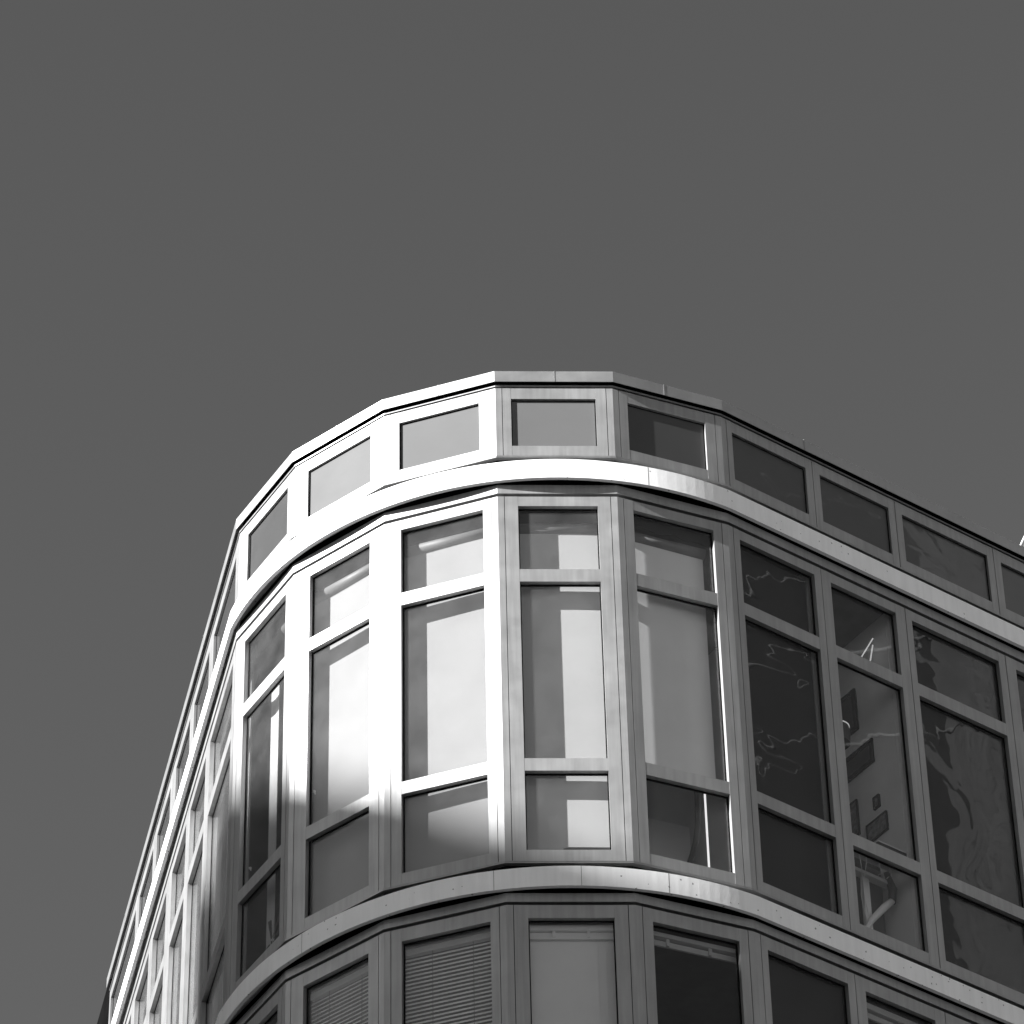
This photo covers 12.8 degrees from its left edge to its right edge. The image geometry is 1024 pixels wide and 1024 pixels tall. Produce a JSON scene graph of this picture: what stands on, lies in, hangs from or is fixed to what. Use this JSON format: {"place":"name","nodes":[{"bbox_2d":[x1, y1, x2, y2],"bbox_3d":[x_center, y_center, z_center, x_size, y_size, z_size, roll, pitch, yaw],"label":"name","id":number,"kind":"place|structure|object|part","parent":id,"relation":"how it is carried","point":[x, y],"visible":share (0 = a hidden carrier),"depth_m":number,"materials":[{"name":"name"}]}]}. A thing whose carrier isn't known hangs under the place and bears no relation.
{"place":"outdoors","nodes":[
{"label":"outdoors","id":0,"kind":"place"},
{"bbox_2d":[264,912,279,951],"bbox_3d":[-1.733,3.170,32.926,0.029,0.574,0.398,20,-46,-23],"label":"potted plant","id":1,"kind":"object","parent":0,"point":[270,927],"visible":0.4,"depth_m":33.00,"materials":[{"name":"plant"}]},
{"bbox_2d":[0,0,1023,1023],"label":"sky","id":2,"kind":"structure","parent":0,"point":[232,232],"materials":[{"name":"grey"}]},
{"bbox_2d":[648,818,690,861],"bbox_3d":[1.091,2.660,32.790,0.440,1.070,0.040,14,-44,-17],"label":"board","id":3,"kind":"object","parent":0,"point":[669,840],"visible":0.29,"depth_m":33.04,"materials":[{"name":"grey"}]},
{"bbox_2d":[854,857,885,934],"bbox_3d":[2.424,3.184,33.501,0.345,1.190,0.645,25,-48,-26],"label":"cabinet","id":4,"kind":"object","parent":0,"point":[876,896],"visible":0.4,"depth_m":33.51,"materials":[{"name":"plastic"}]},
{"bbox_3d":[2.544,2.992,33.267,0.150,1.100,0.014,25,-48,-26],"label":"door","id":5,"kind":"part","parent":4,"relation":"part of","materials":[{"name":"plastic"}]},
{"bbox_3d":[2.674,3.052,33.337,0.150,1.100,0.014,25,-48,-26],"label":"door","id":6,"kind":"part","parent":4,"relation":"part of","materials":[{"name":"grey wood"}]},
{"label":"ground","id":7,"kind":"structure","parent":0,"visible":0},
{"bbox_2d":[97,979,111,1023],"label":"neighbour building","id":8,"kind":"structure","parent":7,"relation":"on","point":[103,1018],"depth_m":40.64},
{"bbox_2d":[106,371,1023,1023],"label":"office building","id":9,"kind":"structure","parent":7,"relation":"on","point":[494,671],"depth_m":33.63,"materials":[{"name":"metal"}]},
{"bbox_2d":[108,895,137,1023],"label":"top window","id":10,"kind":"structure","parent":9,"relation":"in","point":[130,938],"depth_m":39.88,"materials":[{"name":"glass"}]},
{"bbox_2d":[126,997,133,1023],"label":"tall window","id":11,"kind":"structure","parent":9,"relation":"in","point":[130,1017],"depth_m":38.70,"materials":[{"name":"glass"}]},
{"bbox_2d":[132,939,150,1023],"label":"tall window","id":12,"kind":"structure","parent":9,"relation":"in","point":[140,1000],"depth_m":38.26,"materials":[{"name":"metal"}]},
{"bbox_2d":[136,832,155,935],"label":"top window","id":13,"kind":"structure","parent":9,"relation":"in","point":[147,879],"depth_m":39.03,"materials":[{"name":"glass"}]},
{"bbox_2d":[147,877,168,1023],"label":"tall window","id":14,"kind":"structure","parent":9,"relation":"in","point":[157,954],"depth_m":37.43,"materials":[{"name":"glass"}]},
{"bbox_2d":[154,769,173,873],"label":"top window","id":15,"kind":"structure","parent":9,"relation":"in","point":[161,830],"depth_m":38.38,"materials":[{"name":"glass"}]},
{"bbox_2d":[172,702,192,811],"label":"top window","id":16,"kind":"structure","parent":9,"relation":"in","point":[185,746],"depth_m":37.73,"materials":[{"name":"metal"}]},
{"bbox_2d":[163,808,201,1023],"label":"tall window","id":17,"kind":"structure","parent":9,"relation":"in","point":[177,875],"depth_m":36.46,"materials":[{"name":"glass"}]},
{"bbox_2d":[191,635,211,745],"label":"top window","id":18,"kind":"structure","parent":9,"relation":"in","point":[205,676],"depth_m":37.09,"materials":[{"name":"glass"}]},
{"bbox_2d":[181,743,228,1023],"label":"tall window","id":19,"kind":"structure","parent":9,"relation":"in","point":[197,807],"depth_m":35.73,"materials":[{"name":"glass"}]},
{"bbox_2d":[210,540,238,680],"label":"top window","id":20,"kind":"structure","parent":9,"relation":"in","point":[229,597],"depth_m":36.32,"materials":[{"name":"glass"}]},
{"bbox_2d":[199,646,259,1023],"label":"tall window","id":21,"kind":"structure","parent":9,"relation":"in","point":[216,781],"depth_m":34.88,"materials":[{"name":"glass"}]},
{"bbox_2d":[230,580,289,995],"bbox_3d":[-1.773,2.031,33.806,0.200,3.457,0.817,21,-47,-23],"label":"tall window","id":22,"kind":"structure","parent":9,"relation":"in","point":[248,705],"depth_m":33.95,"materials":[{"name":"metal"}]},
{"bbox_2d":[247,987,281,1023],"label":"lower window","id":23,"kind":"structure","parent":9,"relation":"in","point":[273,1007],"depth_m":32.18,"materials":[{"name":"metal"}]},
{"bbox_2d":[241,473,291,592],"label":"top window","id":24,"kind":"structure","parent":9,"relation":"in","point":[268,532],"depth_m":35.47,"materials":[{"name":"glass"}]},
{"bbox_2d":[291,936,378,1023],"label":"lower window","id":25,"kind":"structure","parent":9,"relation":"in","point":[301,985],"depth_m":31.78,"materials":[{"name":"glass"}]},
{"bbox_2d":[292,528,379,934],"bbox_3d":[-1.218,1.601,33.340,0.806,3.457,0.200,-29,-49,27],"label":"tall window","id":26,"kind":"structure","parent":9,"relation":"in","point":[336,862],"depth_m":33.40,"materials":[{"name":"glass"}]},
{"bbox_2d":[299,419,379,531],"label":"top window","id":27,"kind":"structure","parent":9,"relation":"in","point":[348,470],"depth_m":34.95,"materials":[{"name":"glass"}]},
{"bbox_2d":[391,390,489,481],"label":"top window","id":28,"kind":"structure","parent":9,"relation":"in","point":[453,432],"depth_m":34.63,"materials":[{"name":"glass"}]},
{"bbox_2d":[391,498,498,885],"bbox_3d":[-0.470,1.312,33.036,0.800,3.457,0.200,-14,-43,14],"label":"tall window","id":29,"kind":"structure","parent":9,"relation":"in","point":[444,812],"depth_m":33.06,"materials":[{"name":"glass"}]},
{"bbox_2d":[391,907,501,1023],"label":"lower window","id":30,"kind":"structure","parent":9,"relation":"in","point":[400,938],"depth_m":31.41,"materials":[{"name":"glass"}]},
{"bbox_2d":[502,388,607,455],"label":"top window","id":31,"kind":"structure","parent":9,"relation":"in","point":[536,421],"depth_m":34.53,"materials":[{"name":"glass"}]},
{"bbox_2d":[505,496,625,860],"bbox_3d":[0.369,1.212,32.947,0.800,3.457,0.200,0,-42,-2],"label":"tall window","id":32,"kind":"structure","parent":9,"relation":"in","point":[566,763],"depth_m":32.94,"materials":[{"name":"glass"}]},
{"bbox_2d":[514,905,632,1023],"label":"lower window","id":33,"kind":"structure","parent":9,"relation":"in","point":[565,974],"depth_m":31.24,"materials":[{"name":"glass"}]},
{"bbox_2d":[618,390,717,481],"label":"top window","id":34,"kind":"structure","parent":9,"relation":"in","point":[652,432],"depth_m":34.68,"materials":[{"name":"glass"}]},
{"bbox_2d":[623,499,744,885],"bbox_3d":[1.197,1.313,33.082,0.797,3.457,0.200,14,-44,-17],"label":"tall window","id":35,"kind":"structure","parent":9,"relation":"in","point":[668,600],"depth_m":33.28,"materials":[{"name":"glass"}]},
{"bbox_2d":[687,792,700,862],"bbox_3d":[1.263,2.339,32.520,0.217,0.957,0.044,14,-44,-17],"label":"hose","id":36,"kind":"object","parent":9,"relation":"attached to","point":[693,850],"visible":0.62,"depth_m":32.60,"materials":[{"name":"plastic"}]},
{"bbox_2d":[642,907,753,1023],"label":"lower window","id":37,"kind":"structure","parent":9,"relation":"in","point":[651,918],"depth_m":31.52,"materials":[{"name":"glass"}]},
{"bbox_2d":[704,794,709,866],"bbox_3d":[1.399,2.397,32.497,0.016,1.000,0.016,-1,-42,0],"label":"lamp tube","id":38,"kind":"object","parent":9,"relation":"on","point":[706,824],"visible":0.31,"depth_m":32.59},
{"bbox_2d":[726,420,816,526],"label":"top window","id":39,"kind":"structure","parent":9,"relation":"in","point":[760,468],"depth_m":35.02,"materials":[{"name":"glass"}]},
{"bbox_2d":[733,527,849,928],"bbox_3d":[1.998,1.584,33.379,0.836,3.421,0.136,25,-48,-26],"label":"tall window","id":40,"kind":"structure","parent":9,"relation":"in","point":[791,832],"depth_m":33.43,"materials":[{"name":"glass"}]},
{"bbox_2d":[760,934,857,1023],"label":"lower window","id":41,"kind":"structure","parent":9,"relation":"in","point":[792,995],"depth_m":31.86,"materials":[{"name":"glass"}]},
{"bbox_2d":[842,720,850,749],"bbox_3d":[2.451,1.265,34.694,0.190,1.300,0.190,-1,-42,0],"label":"pendant lamp","id":42,"kind":"object","parent":9,"relation":"hanging from","point":[847,732],"visible":0.33,"depth_m":34.29,"materials":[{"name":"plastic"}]},
{"bbox_2d":[841,688,858,734],"bbox_3d":[2.537,1.608,35.035,0.019,0.400,0.371,25,-48,-26],"label":"framed picture","id":43,"kind":"object","parent":9,"relation":"attached to","point":[849,708],"visible":0.41,"depth_m":34.99,"materials":[{"name":"plastic"}]},
{"bbox_2d":[850,799,860,835],"bbox_3d":[2.573,2.332,34.352,0.019,0.330,0.135,25,-48,-26],"label":"wall poster","id":44,"kind":"object","parent":9,"relation":"attached to","point":[855,818],"depth_m":34.35,"materials":[{"name":"grey paper"}]},
{"bbox_2d":[811,461,899,566],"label":"top window","id":45,"kind":"structure","parent":9,"relation":"in","point":[852,512],"depth_m":35.39,"materials":[{"name":"glass"}]},
{"bbox_2d":[846,738,874,782],"bbox_3d":[2.631,1.901,34.611,0.019,0.225,0.367,25,-48,-26],"label":"framed picture","id":46,"kind":"object","parent":9,"relation":"attached to","point":[860,759],"visible":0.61,"depth_m":34.59,"materials":[{"name":"plastic"}]},
{"bbox_2d":[861,638,872,660],"bbox_3d":[2.724,1.049,34.955,0.156,0.276,0.012,25,-48,-26],"label":"lamp stand","id":47,"kind":"object","parent":9,"relation":"attached to","point":[867,648],"visible":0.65,"depth_m":34.96,"materials":[{"name":"white metal"}]},
{"bbox_2d":[854,852,892,928],"bbox_3d":[2.641,2.958,33.172,0.440,1.100,0.060,25,-48,-26],"label":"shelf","id":48,"kind":"object","parent":9,"relation":"on","point":[874,879],"visible":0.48,"depth_m":33.37,"materials":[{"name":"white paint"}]},
{"bbox_2d":[859,855,868,924],"bbox_3d":[2.564,2.768,33.190,0.057,0.751,0.005,25,-48,-26],"label":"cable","id":49,"kind":"object","parent":48,"relation":"hanging from","point":[861,895],"visible":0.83,"depth_m":33.14,"materials":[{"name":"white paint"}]},
{"bbox_2d":[863,859,869,927],"bbox_3d":[2.587,2.779,33.202,0.055,0.750,0.005,25,-48,-26],"label":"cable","id":50,"kind":"object","parent":48,"relation":"hanging from","point":[863,889],"visible":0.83,"depth_m":33.20,"materials":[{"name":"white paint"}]},
{"bbox_2d":[865,871,897,927],"bbox_3d":[2.669,2.879,33.231,0.391,0.716,0.069,23,-47,-25],"label":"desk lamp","id":51,"kind":"object","parent":48,"relation":"attached to","point":[881,910],"visible":0.88,"depth_m":33.31,"materials":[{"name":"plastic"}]},
{"bbox_2d":[872,794,880,810],"bbox_3d":[2.739,2.179,34.176,0.019,0.113,0.071,25,-48,-26],"label":"framed picture","id":52,"kind":"object","parent":9,"relation":"attached to","point":[876,800],"visible":1,"depth_m":34.17},
{"bbox_2d":[866,810,888,841],"bbox_3d":[2.732,2.361,34.033,0.019,0.175,0.239,25,-48,-26],"label":"wall poster","id":53,"kind":"object","parent":9,"relation":"attached to","point":[877,827],"depth_m":34.03,"materials":[{"name":"grey paper"}]},
{"bbox_2d":[820,569,939,967],"bbox_3d":[2.699,1.875,33.723,0.819,3.421,0.060,25,-48,-26],"label":"tall window","id":54,"kind":"structure","parent":9,"relation":"in","point":[900,681],"depth_m":33.72,"materials":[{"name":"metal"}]},
{"bbox_2d":[875,840,906,856],"bbox_3d":[2.783,2.513,33.482,0.270,0.093,0.064,25,-48,-26],"label":"sill box","id":55,"kind":"object","parent":9,"relation":"on","point":[890,847],"visible":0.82,"depth_m":33.48,"materials":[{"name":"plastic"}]},
{"bbox_2d":[854,974,945,1023],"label":"lower window","id":56,"kind":"structure","parent":9,"relation":"in","point":[864,988],"depth_m":32.23,"materials":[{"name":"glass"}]},
{"bbox_2d":[894,501,999,613],"bbox_3d":[3.401,0.377,35.775,1.000,0.701,0.060,25,-48,-26],"label":"top window","id":57,"kind":"structure","parent":9,"relation":"in","point":[929,549],"depth_m":35.79,"materials":[{"name":"glass"}]},
{"bbox_2d":[945,1013,970,1023],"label":"lower window","id":58,"kind":"structure","parent":9,"relation":"in","point":[949,1019],"depth_m":32.51,"materials":[{"name":"metal"}]},
{"bbox_2d":[904,608,1023,1003],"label":"tall window","id":59,"kind":"structure","parent":9,"relation":"in","point":[979,913],"depth_m":34.29,"materials":[{"name":"glass"}]},
{"bbox_2d":[992,548,1023,625],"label":"top window","id":60,"kind":"structure","parent":9,"relation":"in","point":[1009,572],"depth_m":36.09,"materials":[{"name":"glass"}]},
{"bbox_2d":[1005,656,1023,815],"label":"tall window","id":61,"kind":"structure","parent":9,"relation":"in","point":[1014,668],"depth_m":35.13,"materials":[{"name":"metal"}]}
]}

